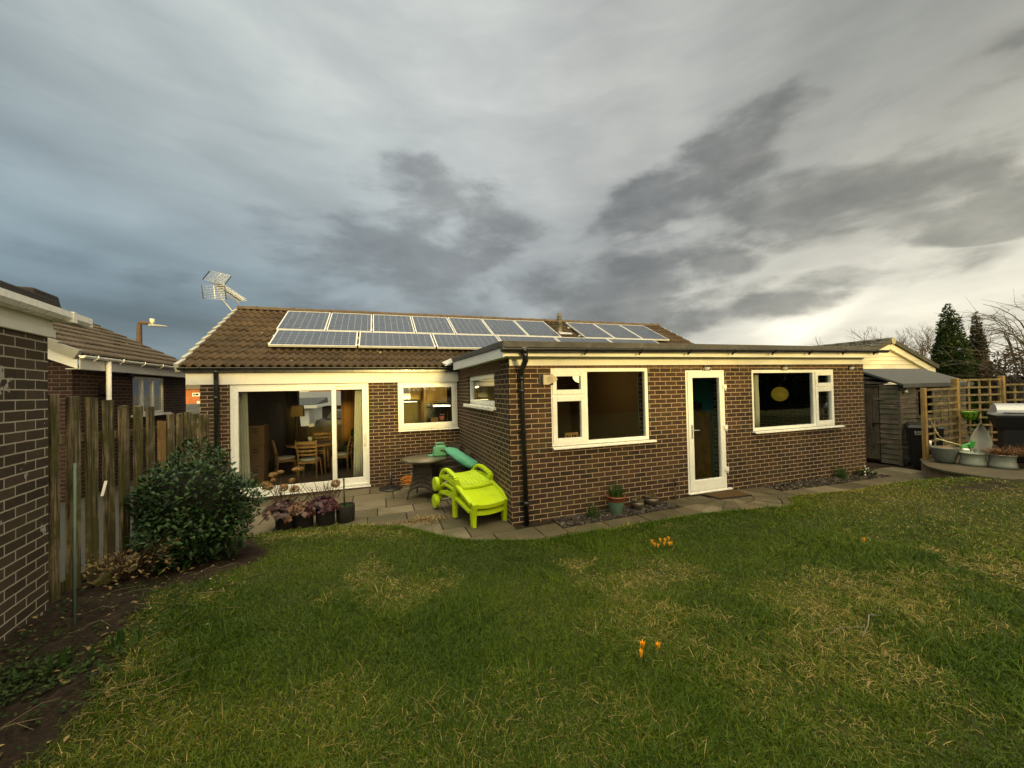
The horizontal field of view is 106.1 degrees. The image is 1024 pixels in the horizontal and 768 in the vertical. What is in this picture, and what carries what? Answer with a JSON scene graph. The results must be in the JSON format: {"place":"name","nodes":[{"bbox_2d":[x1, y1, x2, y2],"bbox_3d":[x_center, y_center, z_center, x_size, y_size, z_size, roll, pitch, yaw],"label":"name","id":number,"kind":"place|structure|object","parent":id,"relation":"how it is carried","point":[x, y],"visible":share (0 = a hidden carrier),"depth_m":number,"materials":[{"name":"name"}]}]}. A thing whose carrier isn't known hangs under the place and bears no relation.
{"place":"outdoors","nodes":[
{"label":"outdoors","id":0,"kind":"place"},
{"bbox_2d":[60,449,295,580],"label":"driveway","id":1,"kind":"structure","parent":0,"point":[271,465],"depth_m":5.86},
{"bbox_2d":[48,323,185,501],"bbox_3d":[-12.062,0.145,8.323,7.110,4.950,5.100,-1,-1,-19],"label":"neighbour bungalow","id":2,"kind":"object","parent":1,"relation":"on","point":[119,369],"visible":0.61,"depth_m":8.48,"materials":[{"name":"brick"}]},
{"bbox_2d":[131,376,170,416],"bbox_3d":[-9.181,0.318,9.773,0.182,0.980,1.680,-1,-1,-19],"label":"window","id":3,"kind":"structure","parent":2,"relation":"in","point":[141,384],"depth_m":9.93,"materials":[{"name":"white plastic"}]},
{"bbox_2d":[186,385,199,403],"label":"brick house","id":4,"kind":"structure","parent":0,"point":[192,394],"depth_m":61.03,"materials":[{"name":"orange brick"}]},
{"bbox_2d":[299,397,328,425],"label":"white garage","id":5,"kind":"structure","parent":0,"point":[313,409],"depth_m":20.99,"materials":[{"name":"grey paint"}]},
{"bbox_2d":[299,391,340,417],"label":"grey roofed house","id":6,"kind":"structure","parent":0,"point":[326,410],"depth_m":27.95,"materials":[{"name":"stone"}]},
{"bbox_2d":[0,442,1023,767],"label":"ground","id":7,"kind":"structure","parent":0,"point":[12,738],"depth_m":2.56,"materials":[{"name":"plant"}]},
{"bbox_2d":[0,280,92,644],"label":"brick garage","id":8,"kind":"structure","parent":7,"relation":"on","point":[29,316],"depth_m":2.78,"materials":[{"name":"brown brick"}]},
{"bbox_2d":[73,463,75,624],"bbox_3d":[-3.171,1.204,2.792,0.017,1.250,0.046,-1,-1,-39],"label":"garden cane","id":9,"kind":"object","parent":7,"relation":"on","point":[74,543],"visible":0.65,"depth_m":2.79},
{"bbox_2d":[60,641,94,667],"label":"bulb shoots","id":10,"kind":"object","parent":7,"relation":"on","point":[70,659],"visible":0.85,"depth_m":2.38,"materials":[{"name":"green plant"}]},
{"bbox_2d":[0,573,223,762],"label":"ground cover","id":11,"kind":"object","parent":7,"relation":"on","point":[25,684],"visible":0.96,"depth_m":2.27,"materials":[{"name":"green plant"}]},
{"bbox_2d":[90,552,139,587],"bbox_3d":[-3.624,1.720,3.544,0.141,0.208,0.340,-2,-1,21],"label":"wood offcut","id":12,"kind":"object","parent":7,"relation":"on","point":[108,576],"visible":0.57,"depth_m":3.51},
{"bbox_2d":[108,627,139,652],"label":"bulb shoots","id":13,"kind":"object","parent":7,"relation":"on","point":[120,639],"visible":0.82,"depth_m":2.50,"materials":[{"name":"green plant"}]},
{"bbox_2d":[48,394,209,602],"bbox_3d":[-4.302,1.243,4.593,0.095,2.257,3.130,-1,-1,-19],"label":"paling fence","id":14,"kind":"object","parent":7,"relation":"on","point":[73,437],"visible":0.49,"depth_m":3.66,"materials":[{"name":"wood"}]},
{"bbox_2d":[0,563,259,730],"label":"fallen twigs","id":15,"kind":"object","parent":7,"relation":"on","point":[110,643],"visible":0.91,"depth_m":2.16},
{"bbox_2d":[78,531,182,589],"bbox_3d":[-3.545,1.630,3.607,0.752,0.360,0.594,-1,-1,-19],"label":"withered plant","id":16,"kind":"object","parent":7,"relation":"on","point":[141,565],"visible":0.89,"depth_m":3.54,"materials":[{"name":"plant"}]},
{"bbox_2d":[120,435,269,574],"bbox_3d":[-3.579,1.325,4.329,1.241,1.461,1.325,-2,-1,23],"label":"laurel bush","id":17,"kind":"object","parent":7,"relation":"on","point":[196,507],"visible":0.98,"depth_m":4.06,"materials":[{"name":"green plant"}]},
{"bbox_2d":[0,477,1022,767],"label":"leaf litter","id":18,"kind":"object","parent":7,"relation":"on","point":[178,623],"visible":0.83,"depth_m":2.65,"materials":[{"name":"plant"}]},
{"bbox_2d":[12,476,1023,767],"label":"grass","id":19,"kind":"structure","parent":7,"relation":"on","point":[222,632],"depth_m":2.42,"materials":[{"name":"plant"}]},
{"bbox_2d":[552,501,678,528],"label":"slate chippings","id":20,"kind":"object","parent":7,"relation":"on","point":[579,519],"visible":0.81,"depth_m":5.82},
{"bbox_2d":[606,493,625,514],"bbox_3d":[1.602,1.850,5.926,0.292,0.272,0.292,-1,-1,-19],"label":"glazed pot","id":21,"kind":"object","parent":20,"relation":"on","point":[616,505],"visible":0.9,"depth_m":5.83,"materials":[{"name":"green ceramic"}]},
{"bbox_2d":[607,480,625,497],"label":"daffodil leaves","id":22,"kind":"object","parent":21,"relation":"in","point":[613,493],"visible":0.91,"depth_m":5.90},
{"bbox_2d":[761,473,889,490],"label":"gravel","id":23,"kind":"structure","parent":7,"relation":"on","point":[804,484],"depth_m":7.43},
{"bbox_2d":[863,369,973,465],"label":"garden shed","id":24,"kind":"structure","parent":7,"relation":"on","point":[891,409],"depth_m":9.29,"materials":[{"name":"grey wood"}]},
{"bbox_2d":[864,387,884,459],"bbox_3d":[8.743,0.959,9.586,0.055,1.740,0.855,-1,-1,-19],"label":"door","id":25,"kind":"structure","parent":24,"relation":"in","point":[871,397],"depth_m":9.41,"materials":[{"name":"grey wood"}]},
{"bbox_2d":[904,422,944,467],"bbox_3d":[9.149,1.366,8.545,0.568,0.999,0.642,-2,-1,41],"label":"wheelie bin","id":26,"kind":"object","parent":7,"relation":"on","point":[914,435],"visible":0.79,"depth_m":8.44,"materials":[{"name":"black plastic"}]},
{"bbox_2d":[920,448,1023,478],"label":"raised paving","id":27,"kind":"structure","parent":7,"relation":"on","point":[931,467],"depth_m":7.10,"materials":[{"name":"stone"}]},
{"bbox_2d":[929,446,959,463],"bbox_3d":[8.695,1.414,7.740,0.416,0.330,0.416,-1,-1,-19],"label":"round tub","id":28,"kind":"object","parent":27,"relation":"on","point":[945,454],"visible":1,"depth_m":7.63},
{"bbox_2d":[920,376,1023,459],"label":"trellis screen","id":29,"kind":"object","parent":27,"relation":"on","point":[955,395],"visible":0.62,"depth_m":8.55,"materials":[{"name":"brown wood"}]},
{"bbox_2d":[959,411,980,419],"bbox_3d":[9.908,0.687,8.329,0.290,0.185,0.304,-1,-1,-19],"label":"hanging basket","id":30,"kind":"object","parent":29,"relation":"hanging from","point":[970,415],"visible":1,"depth_m":8.27,"materials":[{"name":"green plastic"}]},
{"bbox_2d":[959,451,987,466],"bbox_3d":[8.906,1.443,7.442,0.370,0.248,0.370,-1,-1,-19],"label":"zinc tub","id":31,"kind":"object","parent":27,"relation":"on","point":[972,458],"visible":0.95,"depth_m":7.34,"materials":[{"name":"metal"}]},
{"bbox_2d":[969,423,991,452],"bbox_3d":[9.294,1.069,7.652,0.301,0.593,0.146,-2,-1,43],"label":"leaf ornament","id":32,"kind":"object","parent":27,"relation":"on","point":[980,436],"visible":0.88,"depth_m":7.65,"materials":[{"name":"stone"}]},
{"bbox_2d":[987,453,1018,468],"bbox_3d":[9.153,1.434,7.190,0.370,0.248,0.370,-1,-1,-19],"label":"zinc tub","id":33,"kind":"object","parent":27,"relation":"on","point":[1002,461],"visible":0.88,"depth_m":7.08,"materials":[{"name":"metal"}]},
{"bbox_2d":[980,445,1021,456],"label":"dead stems","id":34,"kind":"object","parent":33,"relation":"in","point":[994,451],"visible":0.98,"depth_m":7.17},
{"bbox_2d":[986,403,1023,462],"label":"barbecue","id":35,"kind":"object","parent":27,"relation":"on","point":[1006,420],"visible":0.93,"depth_m":7.59,"materials":[{"name":"black metal"}]},
{"bbox_2d":[926,289,1023,402],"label":"arching shrub","id":36,"kind":"object","parent":7,"relation":"on","point":[1012,353],"visible":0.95,"depth_m":10.08,"materials":[{"name":"brown plant"}]},
{"bbox_2d":[977,347,1023,444],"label":"beech hedge","id":37,"kind":"object","parent":7,"relation":"on","point":[994,391],"visible":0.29,"depth_m":11.53,"materials":[{"name":"brown plant"}]},
{"bbox_2d":[0,0,1023,375],"label":"sky","id":38,"kind":"structure","parent":0,"point":[736,172],"materials":[{"name":"grey"}]},
{"bbox_2d":[230,467,927,539],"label":"patio","id":39,"kind":"structure","parent":0,"point":[400,507],"depth_m":6.29,"materials":[{"name":"stone"}]},
{"bbox_2d":[275,510,293,530],"bbox_3d":[-3.502,2.091,5.957,0.284,0.262,0.284,-1,-1,-19],"label":"plant pot","id":40,"kind":"object","parent":39,"relation":"on","point":[280,524],"visible":0.28,"depth_m":5.84,"materials":[{"name":"plastic"}]},
{"bbox_2d":[262,499,299,521],"bbox_3d":[-3.510,1.904,5.889,0.536,0.255,0.537,-1,-1,-19],"label":"heuchera","id":41,"kind":"object","parent":40,"relation":"in","point":[274,508],"visible":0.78,"depth_m":5.75,"materials":[{"name":"purple plant"}]},
{"bbox_2d":[260,466,306,511],"bbox_3d":[-3.562,1.649,6.013,0.650,0.660,0.297,-1,-1,-19],"label":"hydrangea","id":42,"kind":"object","parent":40,"relation":"in","point":[269,485],"visible":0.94,"depth_m":5.96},
{"bbox_2d":[293,507,313,528],"bbox_3d":[-3.237,2.080,5.986,0.284,0.262,0.284,-1,-1,-19],"label":"plant pot","id":43,"kind":"object","parent":39,"relation":"on","point":[301,521],"visible":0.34,"depth_m":5.87,"materials":[{"name":"plastic"}]},
{"bbox_2d":[282,500,318,523],"bbox_3d":[-3.267,1.926,5.920,0.536,0.272,0.511,-1,-1,-19],"label":"heuchera","id":44,"kind":"object","parent":43,"relation":"in","point":[296,506],"visible":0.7,"depth_m":5.78,"materials":[{"name":"orange plant"}]},
{"bbox_2d":[315,505,334,526],"bbox_3d":[-2.932,2.067,6.051,0.284,0.262,0.284,-1,-1,-19],"label":"plant pot","id":45,"kind":"object","parent":39,"relation":"on","point":[327,518],"visible":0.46,"depth_m":5.94,"materials":[{"name":"plastic"}]},
{"bbox_2d":[299,479,339,503],"bbox_3d":[-3.038,1.732,6.091,0.594,0.453,0.341,-1,-1,-19],"label":"hydrangea","id":46,"kind":"object","parent":45,"relation":"in","point":[332,483],"visible":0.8,"depth_m":6.11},
{"bbox_2d":[304,495,339,515],"bbox_3d":[-2.954,1.875,6.007,0.517,0.258,0.525,-1,-1,-19],"label":"heuchera","id":47,"kind":"object","parent":45,"relation":"in","point":[320,502],"visible":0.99,"depth_m":5.89,"materials":[{"name":"purple plant"}]},
{"bbox_2d":[336,502,354,522],"bbox_3d":[-2.665,2.058,6.166,0.284,0.262,0.284,-1,-1,-19],"label":"plant pot","id":48,"kind":"object","parent":39,"relation":"on","point":[344,514],"visible":0.88,"depth_m":6.06,"materials":[{"name":"plastic"}]},
{"bbox_2d":[379,471,402,491],"bbox_3d":[-2.592,2.055,8.226,0.500,0.360,0.500,-1,-1,-19],"label":"parasol base","id":49,"kind":"object","parent":39,"relation":"on","point":[389,487],"visible":1,"depth_m":8.15,"materials":[{"name":"black plastic"}]},
{"bbox_2d":[369,513,453,525],"bbox_3d":[-1.549,2.096,5.908,1.384,0.140,0.585,-1,-1,-19],"label":"weed patch","id":50,"kind":"object","parent":39,"relation":"on","point":[418,519],"visible":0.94,"depth_m":5.96,"materials":[{"name":"plant"}]},
{"bbox_2d":[401,454,447,499],"bbox_3d":[-1.687,1.816,7.478,0.876,0.773,0.876,-1,-1,-19],"label":"patio table","id":51,"kind":"object","parent":39,"relation":"on","point":[424,472],"visible":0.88,"depth_m":7.29,"materials":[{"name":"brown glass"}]},
{"bbox_2d":[428,442,477,468],"bbox_3d":[-1.093,1.482,7.433,1.170,0.666,0.383,-2,-1,35],"label":"leaf blower","id":52,"kind":"object","parent":51,"relation":"on","point":[461,458],"visible":0.84,"depth_m":7.37,"materials":[{"name":"green plastic"}]},
{"bbox_2d":[436,449,471,489],"bbox_3d":[-1.179,1.767,7.752,0.662,0.800,0.680,-1,-1,-19],"label":"rattan chair","id":53,"kind":"object","parent":39,"relation":"on","point":[454,466],"visible":0.25,"depth_m":7.60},
{"bbox_2d":[432,483,506,527],"bbox_3d":[-0.683,1.852,6.263,0.802,0.477,1.401,-1,-1,-32],"label":"sun lounger","id":54,"kind":"object","parent":39,"relation":"on","point":[448,492],"visible":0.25,"depth_m":5.92,"materials":[{"name":"plastic"}]},
{"bbox_2d":[432,464,507,518],"bbox_3d":[-0.664,1.645,6.229,0.802,0.477,1.401,-1,8,-32],"label":"sun lounger","id":55,"kind":"object","parent":54,"relation":"on","point":[474,488],"visible":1,"depth_m":5.99,"materials":[{"name":"plastic"}]},
{"bbox_2d":[701,490,751,498],"bbox_3d":[3.698,1.897,6.614,0.769,0.032,0.415,-1,-1,-19],"label":"doormat","id":56,"kind":"object","parent":39,"relation":"on","point":[727,494],"visible":1,"depth_m":6.57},
{"label":"land","id":57,"kind":"structure","parent":0,"visible":0},
{"bbox_2d":[136,319,167,346],"bbox_3d":[-23.339,-0.569,24.937,2.021,7.340,0.395,-1,-1,2],"label":"street lamp","id":58,"kind":"object","parent":57,"relation":"on","point":[139,330],"visible":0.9,"depth_m":24.92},
{"bbox_2d":[315,409,340,425],"bbox_3d":[-8.875,2.071,21.562,3.782,1.360,1.700,-1,-1,-19],"label":"dark car","id":59,"kind":"object","parent":57,"relation":"on","point":[327,420],"visible":0.17,"depth_m":20.56,"materials":[{"name":"black metal"}]},
{"bbox_2d":[173,306,889,525],"bbox_3d":[-0.153,0.081,10.836,14.030,4.735,10.820,-1,-1,-19],"label":"bungalow","id":60,"kind":"object","parent":57,"relation":"on","point":[516,410],"visible":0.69,"depth_m":7.58,"materials":[{"name":"brick"}]},
{"bbox_2d":[201,270,246,310],"bbox_3d":[-8.017,-2.333,10.740,0.880,1.338,1.448,-1,-1,-19],"label":"television aerial","id":61,"kind":"object","parent":60,"relation":"attached to","point":[237,296],"visible":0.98,"depth_m":10.33,"materials":[{"name":"grey metal"}]},
{"bbox_2d":[239,392,250,487],"bbox_3d":[-5.572,1.161,8.010,0.228,2.130,0.048,-1,-1,-19],"label":"curtain","id":62,"kind":"object","parent":60,"relation":"hanging from","point":[244,456],"visible":0.57,"depth_m":8.01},
{"bbox_2d":[250,464,268,483],"bbox_3d":[-5.799,2.065,8.806,0.310,0.405,0.406,-1,-1,-19],"label":"cardboard box","id":63,"kind":"object","parent":60,"relation":"on","point":[262,472],"visible":0.66,"depth_m":8.65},
{"bbox_2d":[249,443,268,466],"bbox_3d":[-5.799,1.625,8.816,0.310,0.465,0.406,-1,-1,-19],"label":"cardboard box","id":64,"kind":"object","parent":63,"relation":"on","point":[259,455],"visible":0.88,"depth_m":8.65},
{"bbox_2d":[248,424,268,445],"bbox_3d":[-5.800,1.165,8.826,0.310,0.445,0.406,-1,-1,-19],"label":"cardboard box","id":65,"kind":"object","parent":64,"relation":"on","point":[258,435],"visible":0.98,"depth_m":8.66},
{"bbox_2d":[270,438,296,478],"bbox_3d":[-5.633,1.807,9.492,0.528,0.935,0.481,-1,-1,-37],"label":"dining chair","id":66,"kind":"object","parent":60,"relation":"on","point":[285,458],"visible":0.95,"depth_m":9.37,"materials":[{"name":"wood"}]},
{"bbox_2d":[290,405,304,458],"bbox_3d":[-6.559,1.495,11.812,0.351,1.666,0.346,-1,-1,-19],"label":"floor lamp","id":67,"kind":"object","parent":60,"relation":"on","point":[298,411],"visible":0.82,"depth_m":11.70,"materials":[{"name":"brown wood"}]},
{"bbox_2d":[230,383,370,497],"bbox_3d":[-4.371,1.133,8.081,2.615,2.265,0.175,-1,-1,-19],"label":"patio door","id":68,"kind":"structure","parent":60,"relation":"in","point":[356,482],"depth_m":8.16,"materials":[{"name":"white plastic"}]},
{"bbox_2d":[295,440,322,479],"bbox_3d":[-4.846,1.786,9.213,0.481,0.935,0.528,-1,-1,-11],"label":"dining chair","id":69,"kind":"object","parent":60,"relation":"on","point":[312,459],"visible":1,"depth_m":9.04,"materials":[{"name":"wood"}]},
{"bbox_2d":[286,440,338,473],"bbox_3d":[-5.110,1.899,9.902,1.200,0.742,1.200,-1,-1,-19],"label":"dining table","id":70,"kind":"object","parent":60,"relation":"on","point":[326,443],"visible":0.53,"depth_m":9.71,"materials":[{"name":"brown wood"}]},
{"bbox_2d":[312,431,330,467],"bbox_3d":[-5.303,1.818,10.737,0.481,0.935,0.528,-1,-1,-24],"label":"dining chair","id":71,"kind":"object","parent":60,"relation":"on","point":[319,450],"visible":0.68,"depth_m":10.88,"materials":[{"name":"brown wood"}]},
{"bbox_2d":[330,436,353,473],"bbox_3d":[-4.355,1.786,9.948,0.528,0.935,0.481,-1,-1,-9],"label":"dining chair","id":72,"kind":"object","parent":60,"relation":"on","point":[345,454],"visible":0.85,"depth_m":9.78,"materials":[{"name":"brown wood"}]},
{"bbox_2d":[341,390,354,441],"bbox_3d":[-5.820,1.125,13.858,0.606,1.880,0.048,-1,-1,-19],"label":"curtain","id":73,"kind":"object","parent":60,"relation":"hanging from","point":[347,409],"visible":0.64,"depth_m":13.82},
{"bbox_2d":[343,428,353,465],"bbox_3d":[-4.154,1.739,10.902,1.110,0.945,0.850,-1,-1,-19],"label":"dining chair","id":74,"kind":"object","parent":60,"relation":"on","point":[345,445],"visible":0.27,"depth_m":10.44,"materials":[{"name":"brown wood"}]},
{"bbox_2d":[353,389,362,476],"bbox_3d":[-3.496,1.126,8.737,0.227,2.130,0.048,-1,-1,-19],"label":"curtain","id":75,"kind":"object","parent":60,"relation":"hanging from","point":[358,451],"visible":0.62,"depth_m":8.74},
{"bbox_2d":[268,318,582,345],"bbox_3d":[-0.190,-1.416,11.293,11.690,0.962,1.778,-1,-1,-19],"label":"mounting rail","id":76,"kind":"object","parent":60,"relation":"attached to","point":[433,339],"visible":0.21,"depth_m":10.88,"materials":[{"name":"metal"}]},
{"bbox_2d":[276,311,330,330],"bbox_3d":[-5.354,-1.640,9.999,1.055,0.045,1.500,-1,27,-19],"label":"solar panel","id":77,"kind":"object","parent":76,"relation":"attached to","point":[301,320],"visible":0.91,"depth_m":9.92,"materials":[{"name":"glass"}]},
{"bbox_2d":[268,329,357,347],"bbox_3d":[-4.585,-1.068,9.041,1.775,0.045,1.000,-1,27,-19],"label":"solar panel","id":78,"kind":"object","parent":76,"relation":"attached to","point":[310,338],"visible":1,"depth_m":8.95,"materials":[{"name":"glass"}]},
{"bbox_2d":[326,313,371,332],"bbox_3d":[-4.332,-1.657,10.357,1.055,0.045,1.500,-1,27,-19],"label":"solar panel","id":79,"kind":"object","parent":76,"relation":"attached to","point":[358,323],"visible":0.87,"depth_m":10.28,"materials":[{"name":"glass"}]},
{"bbox_2d":[373,314,414,332],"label":"solar panel","id":80,"kind":"object","parent":76,"relation":"attached to","point":[393,323],"visible":0.86,"depth_m":10.64,"materials":[{"name":"glass"}]},
{"bbox_2d":[358,332,435,348],"bbox_3d":[-2.872,-1.097,9.641,1.775,0.045,1.000,-1,27,-19],"label":"solar panel","id":81,"kind":"object","parent":76,"relation":"attached to","point":[395,340],"visible":1,"depth_m":9.56,"materials":[{"name":"glass"}]},
{"bbox_2d":[411,316,454,334],"bbox_3d":[-2.288,-1.691,11.073,1.055,0.045,1.500,-1,27,-19],"label":"solar panel","id":82,"kind":"object","parent":76,"relation":"attached to","point":[432,325],"visible":0.91,"depth_m":11.00,"materials":[{"name":"glass"}]},
{"bbox_2d":[432,334,498,349],"bbox_3d":[-1.159,-1.125,10.241,1.775,0.045,1.000,-1,27,-19],"label":"solar panel","id":83,"kind":"object","parent":76,"relation":"attached to","point":[454,341],"visible":0.76,"depth_m":10.18,"materials":[{"name":"glass"}]},
{"bbox_2d":[447,317,492,334],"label":"solar panel","id":84,"kind":"object","parent":76,"relation":"attached to","point":[468,326],"visible":0.91,"depth_m":11.35,"materials":[{"name":"glass"}]},
{"bbox_2d":[482,319,527,335],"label":"solar panel","id":85,"kind":"object","parent":76,"relation":"attached to","point":[496,327],"visible":0.87,"depth_m":11.71,"materials":[{"name":"glass"}]},
{"bbox_2d":[497,335,557,340],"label":"solar panel","id":86,"kind":"object","parent":76,"relation":"attached to","point":[518,338],"visible":0.39,"depth_m":11.06,"materials":[{"name":"glass"}]},
{"bbox_2d":[514,320,560,337],"bbox_3d":[0.778,-1.742,12.148,1.055,0.045,1.500,-1,27,-19],"label":"solar panel","id":87,"kind":"object","parent":76,"relation":"attached to","point":[537,328],"visible":0.91,"depth_m":12.08,"materials":[{"name":"glass"}]},
{"bbox_2d":[555,337,609,341],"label":"solar panel","id":88,"kind":"object","parent":76,"relation":"attached to","point":[567,339],"visible":0.37,"depth_m":11.68,"materials":[{"name":"glass"}]},
{"bbox_2d":[565,322,614,338],"bbox_3d":[2.563,-1.771,12.773,1.055,0.045,1.500,-1,27,-19],"label":"solar panel","id":89,"kind":"object","parent":76,"relation":"attached to","point":[588,330],"visible":0.89,"depth_m":12.70,"materials":[{"name":"glass"}]},
{"bbox_2d":[593,323,641,338],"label":"solar panel","id":90,"kind":"object","parent":76,"relation":"attached to","point":[616,331],"visible":0.9,"depth_m":13.06,"materials":[{"name":"glass"}]},
{"bbox_2d":[607,338,657,342],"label":"solar panel","id":91,"kind":"object","parent":76,"relation":"attached to","point":[632,340],"visible":0.37,"depth_m":12.30,"materials":[{"name":"glass"}]},
{"bbox_2d":[620,325,668,340],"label":"solar panel","id":92,"kind":"object","parent":76,"relation":"attached to","point":[642,332],"visible":0.97,"depth_m":13.39,"materials":[{"name":"glass"}]},
{"bbox_2d":[398,382,458,431],"bbox_3d":[-1.930,0.510,8.924,1.378,1.110,0.162,-1,-1,-19],"label":"window","id":93,"kind":"structure","parent":60,"relation":"in","point":[402,427],"depth_m":8.89,"materials":[{"name":"white plastic"}]},
{"bbox_2d":[410,387,447,422],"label":"kitchen units","id":94,"kind":"object","parent":60,"relation":"on","point":[424,395],"visible":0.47,"depth_m":11.24,"materials":[{"name":"brown wood"}]},
{"bbox_2d":[426,403,446,422],"bbox_3d":[-2.199,0.838,11.192,0.620,0.580,0.093,-1,-1,-19],"label":"oven","id":95,"kind":"object","parent":94,"relation":"in","point":[434,411],"visible":0.59,"depth_m":11.18,"materials":[{"name":"black metal"}]},
{"bbox_2d":[463,373,495,410],"bbox_3d":[-0.611,0.147,7.356,0.187,0.633,2.250,-1,-1,-19],"label":"window","id":96,"kind":"structure","parent":60,"relation":"in","point":[488,405],"depth_m":7.29,"materials":[{"name":"white plastic"}]},
{"bbox_2d":[550,368,656,449],"bbox_3d":[1.473,0.359,6.147,1.880,1.235,0.164,-1,-1,-19],"label":"window","id":97,"kind":"structure","parent":60,"relation":"in","point":[580,394],"depth_m":6.02,"materials":[{"name":"white plastic"}]},
{"bbox_2d":[693,402,712,478],"bbox_3d":[3.852,1.142,7.804,0.090,1.545,0.390,-1,-1,-19],"label":"wardrobe","id":98,"kind":"object","parent":60,"relation":"on","point":[702,447],"visible":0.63,"depth_m":7.74,"materials":[{"name":"orange wood"}]},
{"bbox_2d":[685,370,732,494],"bbox_3d":[3.480,0.829,6.832,0.985,2.148,0.152,-1,-1,-19],"label":"door","id":99,"kind":"structure","parent":60,"relation":"in","point":[699,486],"depth_m":6.80,"materials":[{"name":"white plastic"}]},
{"bbox_2d":[753,373,759,426],"bbox_3d":[4.907,0.315,7.733,0.128,1.100,0.048,-1,-1,-19],"label":"curtain","id":100,"kind":"object","parent":60,"relation":"hanging from","point":[756,402],"visible":0.77,"depth_m":7.72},
{"bbox_2d":[771,376,788,400],"bbox_3d":[6.340,-0.019,9.130,0.338,0.853,0.338,-1,-1,-19],"label":"pendant lamp","id":101,"kind":"object","parent":60,"relation":"hanging from","point":[779,394],"visible":1,"depth_m":9.03,"materials":[{"name":"yellow paper"}]},
{"bbox_2d":[751,369,844,433],"bbox_3d":[5.642,0.310,7.607,2.485,1.190,0.164,-1,-1,-19],"label":"window","id":102,"kind":"structure","parent":60,"relation":"in","point":[815,387],"depth_m":7.79,"materials":[{"name":"white plastic"}]},
{"bbox_2d":[816,337,938,384],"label":"white gabled building","id":103,"kind":"structure","parent":57,"relation":"on","point":[899,355],"depth_m":14.12,"materials":[{"name":"grey paint"}]},
{"bbox_2d":[862,324,935,357],"bbox_3d":[26.444,-1.061,25.751,4.789,6.233,3.854,-2,-1,28],"label":"bare tree","id":104,"kind":"object","parent":57,"relation":"on","point":[925,346],"visible":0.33,"depth_m":25.47,"materials":[{"name":"brown plant"}]},
{"bbox_2d":[905,322,1002,355],"bbox_3d":[27.726,-1.039,23.788,5.250,6.102,4.598,-1,-1,-19],"label":"bare tree","id":105,"kind":"object","parent":57,"relation":"on","point":[927,338],"visible":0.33,"depth_m":24.01,"materials":[{"name":"brown plant"}]},
{"bbox_2d":[929,303,988,428],"bbox_3d":[19.430,-0.659,16.998,2.289,5.846,2.232,-1,-1,-19],"label":"conifer tree","id":106,"kind":"object","parent":57,"relation":"on","point":[944,336],"visible":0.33,"depth_m":16.69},
{"bbox_2d":[967,311,993,375],"bbox_3d":[20.544,-0.492,16.910,1.268,5.462,1.301,-2,-1,26],"label":"conifer tree","id":107,"kind":"object","parent":57,"relation":"on","point":[976,339],"visible":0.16,"depth_m":16.86,"materials":[{"name":"green plant"}]},
{"bbox_2d":[967,357,1001,430],"bbox_3d":[20.009,0.518,16.515,3.282,3.454,3.112,-1,-1,-19],"label":"conifer tree","id":108,"kind":"object","parent":57,"relation":"on","point":[979,372],"visible":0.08,"depth_m":16.16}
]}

